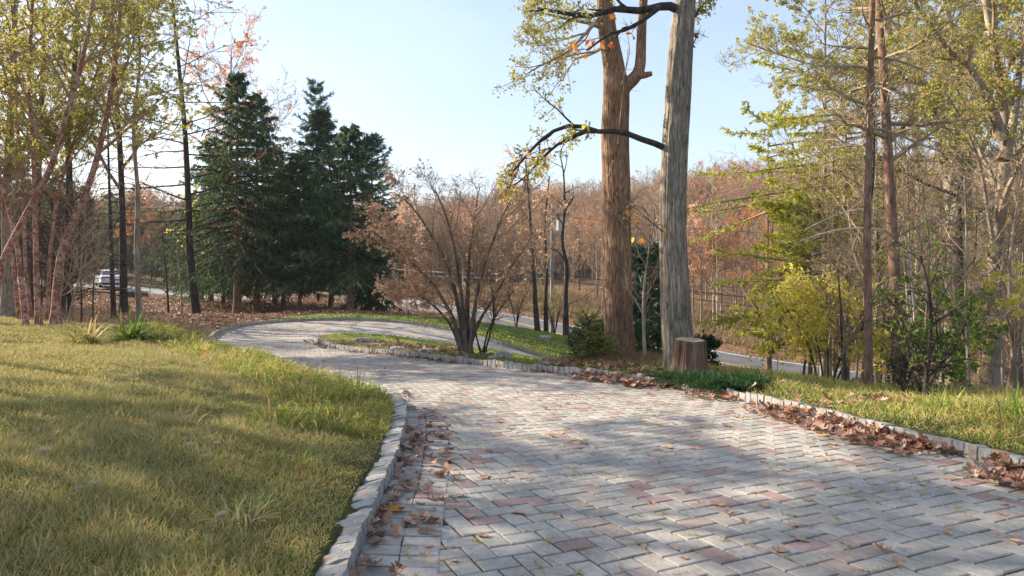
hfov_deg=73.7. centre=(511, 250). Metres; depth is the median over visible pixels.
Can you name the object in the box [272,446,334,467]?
grass clump
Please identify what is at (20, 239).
bare tree
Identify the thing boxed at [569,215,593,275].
red tree
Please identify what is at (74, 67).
maple tree
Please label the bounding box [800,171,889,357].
sapling
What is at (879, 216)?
bare tree
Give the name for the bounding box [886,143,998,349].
sapling
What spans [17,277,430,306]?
gravel lane
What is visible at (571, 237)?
bare tree
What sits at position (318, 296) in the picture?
timber rail
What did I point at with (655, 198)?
red tree
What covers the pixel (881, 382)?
leaf litter
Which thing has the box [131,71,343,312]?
spruce tree
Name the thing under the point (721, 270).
orange tree
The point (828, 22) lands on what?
maple tree
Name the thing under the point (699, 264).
bare tree
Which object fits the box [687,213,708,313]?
orange tree
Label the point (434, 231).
bare tree
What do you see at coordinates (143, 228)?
evergreen tree
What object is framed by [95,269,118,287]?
parked car
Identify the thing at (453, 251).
bare tree
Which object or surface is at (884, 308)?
sapling
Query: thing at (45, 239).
bare tree
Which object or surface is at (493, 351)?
island grass
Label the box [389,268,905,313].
overhead cable
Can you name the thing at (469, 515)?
fallen leaf
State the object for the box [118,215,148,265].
bare tree
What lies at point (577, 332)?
evergreen shrub
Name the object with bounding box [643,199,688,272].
bare tree
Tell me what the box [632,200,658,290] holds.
bare tree
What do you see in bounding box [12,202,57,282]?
bare tree
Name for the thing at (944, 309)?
sapling
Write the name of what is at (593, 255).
bare tree
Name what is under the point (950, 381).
woodland weeds
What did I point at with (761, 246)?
bare tree
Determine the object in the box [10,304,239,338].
woodland weeds
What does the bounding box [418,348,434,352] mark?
stone
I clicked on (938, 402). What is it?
grass clump
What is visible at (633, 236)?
bare tree
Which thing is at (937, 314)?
sapling
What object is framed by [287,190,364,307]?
spruce tree
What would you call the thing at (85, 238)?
bare tree
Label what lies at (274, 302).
spruce tree
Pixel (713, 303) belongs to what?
bare tree
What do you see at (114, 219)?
evergreen tree
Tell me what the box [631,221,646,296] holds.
bare tree
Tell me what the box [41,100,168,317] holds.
dead conifer
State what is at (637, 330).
evergreen shrub
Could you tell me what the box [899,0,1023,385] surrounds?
maple tree
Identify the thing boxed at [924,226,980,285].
bare tree
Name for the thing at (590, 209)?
bare tree
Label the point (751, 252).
sapling
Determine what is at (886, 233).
bare tree
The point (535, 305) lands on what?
maple tree
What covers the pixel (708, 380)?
juniper
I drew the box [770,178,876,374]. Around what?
sapling
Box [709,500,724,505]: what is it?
fallen leaf
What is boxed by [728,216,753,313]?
bare tree
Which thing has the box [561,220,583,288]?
bare tree
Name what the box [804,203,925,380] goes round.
bent sapling
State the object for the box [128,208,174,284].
bare tree
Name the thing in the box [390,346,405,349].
stone
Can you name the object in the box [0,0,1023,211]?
sky
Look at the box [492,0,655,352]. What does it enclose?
oak tree
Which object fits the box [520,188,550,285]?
bare tree
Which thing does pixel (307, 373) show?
grass clump
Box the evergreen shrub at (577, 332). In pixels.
[563,325,591,359]
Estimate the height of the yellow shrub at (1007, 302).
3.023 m
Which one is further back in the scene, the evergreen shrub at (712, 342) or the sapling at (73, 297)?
the sapling at (73, 297)
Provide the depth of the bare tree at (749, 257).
75.02 m
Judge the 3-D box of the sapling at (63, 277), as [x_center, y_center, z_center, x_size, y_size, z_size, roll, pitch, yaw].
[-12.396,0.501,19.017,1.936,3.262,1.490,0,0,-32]
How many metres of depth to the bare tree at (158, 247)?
77.12 m
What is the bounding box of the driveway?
[212,320,1023,575]
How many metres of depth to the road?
48.81 m
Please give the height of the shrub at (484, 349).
2.341 m
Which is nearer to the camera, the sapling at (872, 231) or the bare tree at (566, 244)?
the sapling at (872, 231)
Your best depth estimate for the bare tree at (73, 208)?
23.98 m
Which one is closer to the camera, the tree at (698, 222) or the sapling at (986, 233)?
the sapling at (986, 233)
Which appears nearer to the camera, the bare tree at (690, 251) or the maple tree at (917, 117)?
the maple tree at (917, 117)
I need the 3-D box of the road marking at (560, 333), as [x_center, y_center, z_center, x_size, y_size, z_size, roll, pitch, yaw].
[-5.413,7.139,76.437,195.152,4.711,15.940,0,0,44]
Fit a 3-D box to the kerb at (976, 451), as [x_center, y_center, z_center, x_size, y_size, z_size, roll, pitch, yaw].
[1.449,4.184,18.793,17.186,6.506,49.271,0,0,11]
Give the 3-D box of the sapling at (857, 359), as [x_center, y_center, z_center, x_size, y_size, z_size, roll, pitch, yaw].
[8.061,0.177,16.032,3.450,6.511,2.308,0,0,9]
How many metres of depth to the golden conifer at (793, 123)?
20.79 m
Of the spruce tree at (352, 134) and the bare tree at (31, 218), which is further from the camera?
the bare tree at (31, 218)
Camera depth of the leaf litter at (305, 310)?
36.73 m
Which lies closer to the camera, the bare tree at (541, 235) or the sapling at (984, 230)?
the sapling at (984, 230)
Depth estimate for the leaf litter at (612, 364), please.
13.15 m
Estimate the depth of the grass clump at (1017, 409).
7.27 m
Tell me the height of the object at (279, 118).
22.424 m
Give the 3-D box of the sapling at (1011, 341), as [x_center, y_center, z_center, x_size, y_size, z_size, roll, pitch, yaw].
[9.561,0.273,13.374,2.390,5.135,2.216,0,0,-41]
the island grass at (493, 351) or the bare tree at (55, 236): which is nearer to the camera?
the island grass at (493, 351)
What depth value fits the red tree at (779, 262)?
52.25 m
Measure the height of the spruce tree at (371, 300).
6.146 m
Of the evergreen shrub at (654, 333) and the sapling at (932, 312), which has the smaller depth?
the evergreen shrub at (654, 333)
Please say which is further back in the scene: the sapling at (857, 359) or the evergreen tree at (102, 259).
the evergreen tree at (102, 259)
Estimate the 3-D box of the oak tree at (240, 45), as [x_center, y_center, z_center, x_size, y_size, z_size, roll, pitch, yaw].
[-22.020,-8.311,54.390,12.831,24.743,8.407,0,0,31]
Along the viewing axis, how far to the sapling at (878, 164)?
14.41 m
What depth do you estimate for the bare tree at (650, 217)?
80.50 m
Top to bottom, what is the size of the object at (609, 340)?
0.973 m
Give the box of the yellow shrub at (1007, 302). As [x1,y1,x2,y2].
[948,235,1023,387]
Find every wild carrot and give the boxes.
[36,447,49,466]
[87,480,100,496]
[216,510,226,527]
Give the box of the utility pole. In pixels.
[549,210,568,332]
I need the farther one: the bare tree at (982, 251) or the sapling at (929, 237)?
the bare tree at (982, 251)
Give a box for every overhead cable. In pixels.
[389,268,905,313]
[393,272,1014,334]
[420,216,977,244]
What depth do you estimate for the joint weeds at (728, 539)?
5.20 m
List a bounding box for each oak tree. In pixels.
[0,0,103,317]
[154,5,305,299]
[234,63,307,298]
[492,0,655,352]
[494,0,721,370]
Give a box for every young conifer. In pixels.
[561,300,612,361]
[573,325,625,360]
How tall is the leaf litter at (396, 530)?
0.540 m
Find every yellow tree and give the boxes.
[750,62,891,377]
[932,53,1023,389]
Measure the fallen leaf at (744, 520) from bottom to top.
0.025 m
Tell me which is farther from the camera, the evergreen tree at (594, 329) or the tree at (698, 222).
the tree at (698, 222)
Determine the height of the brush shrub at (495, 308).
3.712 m
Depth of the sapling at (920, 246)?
20.29 m
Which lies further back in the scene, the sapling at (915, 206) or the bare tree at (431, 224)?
the bare tree at (431, 224)
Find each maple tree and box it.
[0,0,133,317]
[0,0,197,312]
[0,0,215,312]
[56,0,224,319]
[494,137,567,331]
[517,155,573,331]
[716,0,1023,385]
[735,0,943,376]
[784,0,972,375]
[784,0,997,382]
[875,0,1023,387]
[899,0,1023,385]
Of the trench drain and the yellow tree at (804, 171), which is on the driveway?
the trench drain
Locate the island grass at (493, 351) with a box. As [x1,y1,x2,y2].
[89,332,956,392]
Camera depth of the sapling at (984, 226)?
19.52 m
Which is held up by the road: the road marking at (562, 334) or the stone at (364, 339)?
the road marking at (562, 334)
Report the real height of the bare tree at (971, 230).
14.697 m
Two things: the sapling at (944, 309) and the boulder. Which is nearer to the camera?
the sapling at (944, 309)
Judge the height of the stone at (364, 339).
0.205 m
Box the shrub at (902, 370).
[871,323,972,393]
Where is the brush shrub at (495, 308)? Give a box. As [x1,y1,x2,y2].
[473,277,512,322]
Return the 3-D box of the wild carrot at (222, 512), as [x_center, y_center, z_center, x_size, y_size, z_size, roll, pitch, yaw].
[-1.591,1.491,3.740,0.058,0.133,0.058,0,0,9]
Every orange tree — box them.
[509,208,547,261]
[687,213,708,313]
[693,229,740,323]
[720,205,774,312]
[722,214,745,286]
[724,192,771,308]
[762,204,798,267]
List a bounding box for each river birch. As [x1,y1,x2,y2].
[0,0,105,324]
[0,0,112,319]
[0,0,183,318]
[0,0,189,325]
[1,0,200,324]
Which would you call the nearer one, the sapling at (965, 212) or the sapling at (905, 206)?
the sapling at (965, 212)
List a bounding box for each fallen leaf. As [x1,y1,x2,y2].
[386,502,405,510]
[464,513,475,517]
[475,531,487,535]
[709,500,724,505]
[723,508,732,513]
[738,516,750,523]
[757,502,768,506]
[770,544,789,551]
[786,520,799,526]
[874,542,892,549]
[890,556,905,562]
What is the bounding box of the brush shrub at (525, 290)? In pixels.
[496,269,540,326]
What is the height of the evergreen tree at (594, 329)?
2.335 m
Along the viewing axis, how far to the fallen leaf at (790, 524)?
4.47 m
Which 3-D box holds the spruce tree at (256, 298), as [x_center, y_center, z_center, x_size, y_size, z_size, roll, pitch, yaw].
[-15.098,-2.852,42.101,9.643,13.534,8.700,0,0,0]
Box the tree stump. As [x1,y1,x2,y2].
[669,337,709,373]
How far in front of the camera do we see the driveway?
5.33 m
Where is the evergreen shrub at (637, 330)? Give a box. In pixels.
[633,316,657,353]
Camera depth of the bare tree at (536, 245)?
67.65 m
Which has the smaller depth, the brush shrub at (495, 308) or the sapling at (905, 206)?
the sapling at (905, 206)
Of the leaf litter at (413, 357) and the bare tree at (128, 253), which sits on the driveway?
the leaf litter at (413, 357)
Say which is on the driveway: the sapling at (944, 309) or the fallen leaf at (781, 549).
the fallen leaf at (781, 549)
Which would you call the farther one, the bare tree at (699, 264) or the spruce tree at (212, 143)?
the bare tree at (699, 264)
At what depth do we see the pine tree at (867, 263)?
11.63 m
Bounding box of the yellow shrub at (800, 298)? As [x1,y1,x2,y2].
[729,255,905,380]
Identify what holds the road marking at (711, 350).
on the road
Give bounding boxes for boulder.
[128,291,134,297]
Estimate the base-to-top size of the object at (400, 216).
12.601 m
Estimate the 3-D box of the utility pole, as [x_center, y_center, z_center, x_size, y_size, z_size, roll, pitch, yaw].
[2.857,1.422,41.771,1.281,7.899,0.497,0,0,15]
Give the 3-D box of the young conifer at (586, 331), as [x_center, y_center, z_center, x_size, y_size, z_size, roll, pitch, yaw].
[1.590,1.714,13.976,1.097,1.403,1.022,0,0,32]
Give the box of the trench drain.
[215,338,311,340]
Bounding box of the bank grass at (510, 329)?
[12,313,573,357]
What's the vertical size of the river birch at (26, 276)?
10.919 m
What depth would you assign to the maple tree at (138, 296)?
27.16 m
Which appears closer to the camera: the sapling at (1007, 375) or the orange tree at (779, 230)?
the sapling at (1007, 375)
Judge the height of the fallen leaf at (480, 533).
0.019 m
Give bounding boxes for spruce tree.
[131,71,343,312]
[143,137,262,303]
[149,160,271,310]
[165,92,327,312]
[201,146,328,304]
[228,153,364,310]
[230,172,323,308]
[269,121,422,310]
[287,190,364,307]
[340,216,402,311]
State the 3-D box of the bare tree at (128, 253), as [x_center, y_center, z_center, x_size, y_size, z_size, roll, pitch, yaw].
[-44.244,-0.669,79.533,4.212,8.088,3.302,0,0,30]
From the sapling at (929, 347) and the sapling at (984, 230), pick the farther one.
the sapling at (984, 230)
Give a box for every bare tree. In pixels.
[0,171,56,298]
[0,194,41,296]
[12,173,44,259]
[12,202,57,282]
[14,206,58,306]
[19,119,141,316]
[19,165,99,315]
[20,177,81,286]
[21,174,82,301]
[22,166,114,319]
[25,157,101,299]
[25,161,109,293]
[26,176,104,318]
[55,190,108,278]
[85,210,108,271]
[112,187,140,272]
[118,211,146,266]
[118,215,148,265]
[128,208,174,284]
[130,211,161,271]
[148,216,180,278]
[155,198,195,254]
[401,204,425,272]
[422,204,443,254]
[425,215,446,288]
[440,195,474,292]
[445,228,459,270]
[461,194,493,287]
[485,204,508,286]
[515,202,550,284]
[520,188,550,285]
[536,206,560,283]
[538,182,573,262]
[549,200,583,288]
[559,210,580,267]
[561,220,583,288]
[564,207,594,289]
[575,177,602,287]
[581,198,602,261]
[582,219,602,283]
[585,216,602,311]
[602,214,642,282]
[631,189,654,290]
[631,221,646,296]
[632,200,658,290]
[635,166,659,288]
[639,194,658,280]
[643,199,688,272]
[687,153,741,322]
[687,198,734,331]
[687,217,710,289]
[689,197,720,308]
[689,218,708,291]
[695,202,721,299]
[709,209,731,263]
[722,246,747,315]
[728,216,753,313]
[730,225,758,324]
[741,228,757,294]
[742,235,763,320]
[745,198,782,341]
[745,211,777,312]
[747,184,794,274]
[751,206,770,247]
[763,160,818,265]
[773,156,841,349]
[838,179,921,280]
[861,162,912,319]
[863,136,992,385]
[885,162,944,316]
[910,195,983,330]
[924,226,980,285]
[932,164,988,267]
[939,158,1005,357]
[967,159,995,285]
[968,199,992,305]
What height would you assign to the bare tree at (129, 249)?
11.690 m
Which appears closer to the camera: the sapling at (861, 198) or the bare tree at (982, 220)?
the sapling at (861, 198)
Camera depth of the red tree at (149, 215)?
73.96 m
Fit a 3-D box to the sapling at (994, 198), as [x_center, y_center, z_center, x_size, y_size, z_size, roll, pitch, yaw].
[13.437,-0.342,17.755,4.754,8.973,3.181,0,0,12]
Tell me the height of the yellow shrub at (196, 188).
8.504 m
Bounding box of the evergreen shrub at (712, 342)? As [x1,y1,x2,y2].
[694,330,723,366]
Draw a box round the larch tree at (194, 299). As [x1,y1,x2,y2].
[57,0,326,313]
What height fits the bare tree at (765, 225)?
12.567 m
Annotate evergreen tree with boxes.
[0,143,44,271]
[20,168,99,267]
[72,226,95,277]
[78,185,107,269]
[91,192,133,268]
[115,184,161,271]
[141,209,170,276]
[162,227,187,285]
[167,201,204,282]
[572,317,603,355]
[631,240,660,354]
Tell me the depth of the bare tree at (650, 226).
73.66 m
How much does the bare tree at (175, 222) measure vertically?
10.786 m
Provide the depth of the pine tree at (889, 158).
12.62 m
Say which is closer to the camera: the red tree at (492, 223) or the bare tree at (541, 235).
the bare tree at (541, 235)
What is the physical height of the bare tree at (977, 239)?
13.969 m
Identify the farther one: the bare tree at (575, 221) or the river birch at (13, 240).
the bare tree at (575, 221)
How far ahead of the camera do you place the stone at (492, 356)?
15.22 m
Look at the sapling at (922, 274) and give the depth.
23.73 m
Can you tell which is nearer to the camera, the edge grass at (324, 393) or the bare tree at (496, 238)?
the edge grass at (324, 393)
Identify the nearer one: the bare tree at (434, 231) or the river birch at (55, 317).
the river birch at (55, 317)
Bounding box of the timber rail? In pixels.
[316,291,333,303]
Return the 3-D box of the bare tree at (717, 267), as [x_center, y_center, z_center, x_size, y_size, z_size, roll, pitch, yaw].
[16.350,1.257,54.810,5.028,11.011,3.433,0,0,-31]
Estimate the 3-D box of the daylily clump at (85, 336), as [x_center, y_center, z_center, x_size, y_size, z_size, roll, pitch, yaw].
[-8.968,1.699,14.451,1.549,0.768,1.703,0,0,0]
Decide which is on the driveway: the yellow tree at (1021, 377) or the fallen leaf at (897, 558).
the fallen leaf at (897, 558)
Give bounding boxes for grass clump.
[142,397,214,427]
[192,485,283,533]
[211,484,296,520]
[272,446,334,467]
[283,361,342,384]
[318,364,399,398]
[901,382,983,415]
[935,377,1023,430]
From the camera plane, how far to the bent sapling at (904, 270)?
12.63 m
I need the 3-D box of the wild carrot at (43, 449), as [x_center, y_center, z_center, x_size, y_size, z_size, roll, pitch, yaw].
[-2.987,1.331,4.357,0.067,0.154,0.068,0,0,0]
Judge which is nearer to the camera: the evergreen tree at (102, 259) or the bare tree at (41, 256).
the bare tree at (41, 256)
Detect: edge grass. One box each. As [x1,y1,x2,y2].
[127,320,397,439]
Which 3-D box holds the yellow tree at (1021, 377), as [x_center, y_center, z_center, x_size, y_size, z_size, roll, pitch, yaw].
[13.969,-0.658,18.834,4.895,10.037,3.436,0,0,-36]
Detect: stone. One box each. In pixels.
[356,337,372,342]
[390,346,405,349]
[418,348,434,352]
[488,355,498,358]
[495,351,512,357]
[538,335,550,339]
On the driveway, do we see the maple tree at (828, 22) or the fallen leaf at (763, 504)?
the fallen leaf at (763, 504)
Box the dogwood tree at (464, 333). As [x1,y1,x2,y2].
[342,155,556,354]
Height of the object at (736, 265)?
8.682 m
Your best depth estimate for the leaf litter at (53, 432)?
8.24 m
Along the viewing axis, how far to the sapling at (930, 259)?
29.62 m
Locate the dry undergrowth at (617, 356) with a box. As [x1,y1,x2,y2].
[528,349,713,369]
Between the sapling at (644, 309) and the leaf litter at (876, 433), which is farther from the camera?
the sapling at (644, 309)
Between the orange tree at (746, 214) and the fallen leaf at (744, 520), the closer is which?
the fallen leaf at (744, 520)
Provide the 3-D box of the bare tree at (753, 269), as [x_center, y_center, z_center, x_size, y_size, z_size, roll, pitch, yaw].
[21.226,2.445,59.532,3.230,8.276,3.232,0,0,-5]
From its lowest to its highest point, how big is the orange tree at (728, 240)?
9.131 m
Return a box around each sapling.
[28,216,106,295]
[31,173,111,323]
[42,201,117,321]
[72,184,121,322]
[128,183,196,311]
[146,187,207,312]
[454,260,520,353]
[608,175,702,355]
[712,136,822,370]
[728,85,884,377]
[758,261,787,370]
[767,193,841,375]
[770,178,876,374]
[774,0,986,380]
[777,121,957,380]
[781,17,994,368]
[785,204,914,385]
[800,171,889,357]
[801,58,934,325]
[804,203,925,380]
[804,241,876,381]
[822,77,950,380]
[828,141,931,378]
[831,104,957,368]
[832,120,968,378]
[839,42,1023,350]
[839,180,910,340]
[850,175,942,342]
[857,199,945,378]
[862,216,1000,395]
[876,181,956,371]
[884,221,945,369]
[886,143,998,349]
[889,200,980,347]
[903,216,963,384]
[905,202,982,364]
[907,228,981,384]
[908,139,1023,389]
[919,236,972,383]
[927,99,1023,324]
[940,136,1023,345]
[940,147,1023,362]
[945,101,1022,327]
[947,137,1018,352]
[947,145,1023,388]
[970,229,1017,363]
[974,184,1018,378]
[978,282,1023,388]
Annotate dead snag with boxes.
[541,149,601,334]
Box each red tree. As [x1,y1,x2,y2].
[113,181,163,282]
[448,197,478,282]
[485,207,506,278]
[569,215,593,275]
[630,169,659,236]
[721,161,761,233]
[745,238,786,301]
[752,168,786,239]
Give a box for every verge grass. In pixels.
[623,351,1023,453]
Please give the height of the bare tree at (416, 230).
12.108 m
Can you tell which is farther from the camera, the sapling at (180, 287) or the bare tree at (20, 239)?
the sapling at (180, 287)
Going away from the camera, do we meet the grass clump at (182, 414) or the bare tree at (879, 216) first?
the grass clump at (182, 414)
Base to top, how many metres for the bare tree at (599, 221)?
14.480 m
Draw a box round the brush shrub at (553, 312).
[537,280,577,333]
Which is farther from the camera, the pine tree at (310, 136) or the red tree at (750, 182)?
the red tree at (750, 182)
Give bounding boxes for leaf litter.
[5,330,448,540]
[18,284,428,330]
[303,339,710,393]
[339,338,908,406]
[349,389,454,575]
[568,368,1023,487]
[850,377,1021,389]
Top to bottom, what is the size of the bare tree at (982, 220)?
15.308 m
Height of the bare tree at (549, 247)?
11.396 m
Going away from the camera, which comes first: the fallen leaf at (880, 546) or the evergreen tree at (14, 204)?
the fallen leaf at (880, 546)
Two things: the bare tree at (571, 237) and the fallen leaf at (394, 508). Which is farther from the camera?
the bare tree at (571, 237)
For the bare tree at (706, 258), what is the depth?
76.25 m
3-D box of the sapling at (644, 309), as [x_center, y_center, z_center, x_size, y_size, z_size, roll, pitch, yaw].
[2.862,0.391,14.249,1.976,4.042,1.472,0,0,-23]
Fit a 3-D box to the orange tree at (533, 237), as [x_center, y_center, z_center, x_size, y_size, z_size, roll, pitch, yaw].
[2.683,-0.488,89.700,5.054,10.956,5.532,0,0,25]
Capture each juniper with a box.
[641,366,754,394]
[721,370,774,389]
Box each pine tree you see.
[281,76,345,295]
[294,106,362,296]
[296,108,336,295]
[332,131,415,271]
[795,0,984,386]
[802,0,1011,385]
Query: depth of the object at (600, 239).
73.97 m
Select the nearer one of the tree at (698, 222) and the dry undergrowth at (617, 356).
the dry undergrowth at (617, 356)
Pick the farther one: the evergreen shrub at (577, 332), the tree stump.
the evergreen shrub at (577, 332)
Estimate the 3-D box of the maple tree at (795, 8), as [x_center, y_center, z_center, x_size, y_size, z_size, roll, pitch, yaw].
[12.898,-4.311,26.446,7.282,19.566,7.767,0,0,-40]
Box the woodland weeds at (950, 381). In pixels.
[797,367,1022,388]
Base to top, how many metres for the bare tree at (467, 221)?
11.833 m
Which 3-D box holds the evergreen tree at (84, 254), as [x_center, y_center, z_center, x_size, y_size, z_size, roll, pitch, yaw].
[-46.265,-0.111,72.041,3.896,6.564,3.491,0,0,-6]
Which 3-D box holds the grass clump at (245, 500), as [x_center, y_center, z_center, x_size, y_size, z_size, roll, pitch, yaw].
[-1.576,1.517,4.136,0.531,0.139,0.534,0,0,0]
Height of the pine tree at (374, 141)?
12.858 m
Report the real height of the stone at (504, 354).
0.196 m
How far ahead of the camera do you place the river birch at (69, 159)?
20.08 m
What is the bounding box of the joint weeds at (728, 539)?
[404,391,1021,575]
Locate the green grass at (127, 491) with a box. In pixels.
[0,317,410,575]
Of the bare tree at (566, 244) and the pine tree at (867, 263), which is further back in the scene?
the bare tree at (566, 244)
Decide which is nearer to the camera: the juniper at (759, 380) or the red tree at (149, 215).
the juniper at (759, 380)
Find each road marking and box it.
[412,299,922,380]
[418,308,774,371]
[425,309,807,375]
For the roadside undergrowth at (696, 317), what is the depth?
66.19 m
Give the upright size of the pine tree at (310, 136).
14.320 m
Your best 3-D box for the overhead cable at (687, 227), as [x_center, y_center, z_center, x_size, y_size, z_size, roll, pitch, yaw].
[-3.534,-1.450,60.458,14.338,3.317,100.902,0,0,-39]
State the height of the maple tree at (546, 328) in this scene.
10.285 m
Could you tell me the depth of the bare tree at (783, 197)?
55.72 m
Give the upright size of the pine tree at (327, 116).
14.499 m
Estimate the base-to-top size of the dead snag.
10.637 m
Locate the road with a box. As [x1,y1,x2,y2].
[262,282,936,384]
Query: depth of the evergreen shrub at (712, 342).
14.41 m
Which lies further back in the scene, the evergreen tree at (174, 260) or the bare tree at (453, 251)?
the bare tree at (453, 251)
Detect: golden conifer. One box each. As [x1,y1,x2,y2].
[687,37,993,380]
[687,96,831,369]
[695,187,924,374]
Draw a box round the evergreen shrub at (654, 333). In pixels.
[635,313,661,354]
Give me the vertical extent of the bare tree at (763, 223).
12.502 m
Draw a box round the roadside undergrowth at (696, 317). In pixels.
[353,264,1009,381]
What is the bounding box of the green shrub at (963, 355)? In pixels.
[881,261,1008,387]
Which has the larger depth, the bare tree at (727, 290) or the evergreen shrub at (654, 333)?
the bare tree at (727, 290)
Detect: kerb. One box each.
[197,317,556,575]
[312,331,1023,468]
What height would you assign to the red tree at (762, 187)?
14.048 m
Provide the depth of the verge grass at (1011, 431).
8.36 m
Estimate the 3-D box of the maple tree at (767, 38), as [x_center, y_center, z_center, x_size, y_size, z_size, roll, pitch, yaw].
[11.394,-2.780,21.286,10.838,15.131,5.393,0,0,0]
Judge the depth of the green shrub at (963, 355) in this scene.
14.40 m
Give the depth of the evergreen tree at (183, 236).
81.47 m
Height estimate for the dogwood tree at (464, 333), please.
4.861 m
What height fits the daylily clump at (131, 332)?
0.968 m
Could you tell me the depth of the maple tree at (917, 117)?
26.99 m
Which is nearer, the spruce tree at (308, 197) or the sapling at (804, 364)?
the sapling at (804, 364)
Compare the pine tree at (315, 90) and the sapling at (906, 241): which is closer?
the sapling at (906, 241)
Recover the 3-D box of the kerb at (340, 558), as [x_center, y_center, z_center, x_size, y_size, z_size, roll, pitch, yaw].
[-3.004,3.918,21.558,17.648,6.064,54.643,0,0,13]
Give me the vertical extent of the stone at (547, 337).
0.276 m
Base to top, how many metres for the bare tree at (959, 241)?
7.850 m
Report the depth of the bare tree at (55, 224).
24.73 m
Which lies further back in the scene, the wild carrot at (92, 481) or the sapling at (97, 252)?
the sapling at (97, 252)
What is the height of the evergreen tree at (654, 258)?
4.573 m
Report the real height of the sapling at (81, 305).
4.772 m
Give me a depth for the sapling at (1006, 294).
21.37 m
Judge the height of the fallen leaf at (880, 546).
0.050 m
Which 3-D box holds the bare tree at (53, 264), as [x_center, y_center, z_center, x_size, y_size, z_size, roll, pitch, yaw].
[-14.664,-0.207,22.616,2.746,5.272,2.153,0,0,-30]
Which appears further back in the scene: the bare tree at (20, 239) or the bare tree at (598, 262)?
the bare tree at (598, 262)
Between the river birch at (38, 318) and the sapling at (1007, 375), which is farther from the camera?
the river birch at (38, 318)
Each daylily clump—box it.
[52,315,120,344]
[98,308,174,343]
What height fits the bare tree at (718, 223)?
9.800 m
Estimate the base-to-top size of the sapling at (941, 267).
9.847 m
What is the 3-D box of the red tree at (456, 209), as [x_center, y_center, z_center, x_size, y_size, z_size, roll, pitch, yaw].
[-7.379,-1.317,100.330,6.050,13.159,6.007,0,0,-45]
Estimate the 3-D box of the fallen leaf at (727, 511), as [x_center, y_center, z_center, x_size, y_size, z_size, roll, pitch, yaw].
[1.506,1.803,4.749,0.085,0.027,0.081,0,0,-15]
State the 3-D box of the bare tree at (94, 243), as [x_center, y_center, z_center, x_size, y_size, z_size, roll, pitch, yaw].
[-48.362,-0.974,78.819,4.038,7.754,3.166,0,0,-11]
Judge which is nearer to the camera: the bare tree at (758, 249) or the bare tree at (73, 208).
the bare tree at (73, 208)
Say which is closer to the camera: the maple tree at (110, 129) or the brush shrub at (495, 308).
the maple tree at (110, 129)

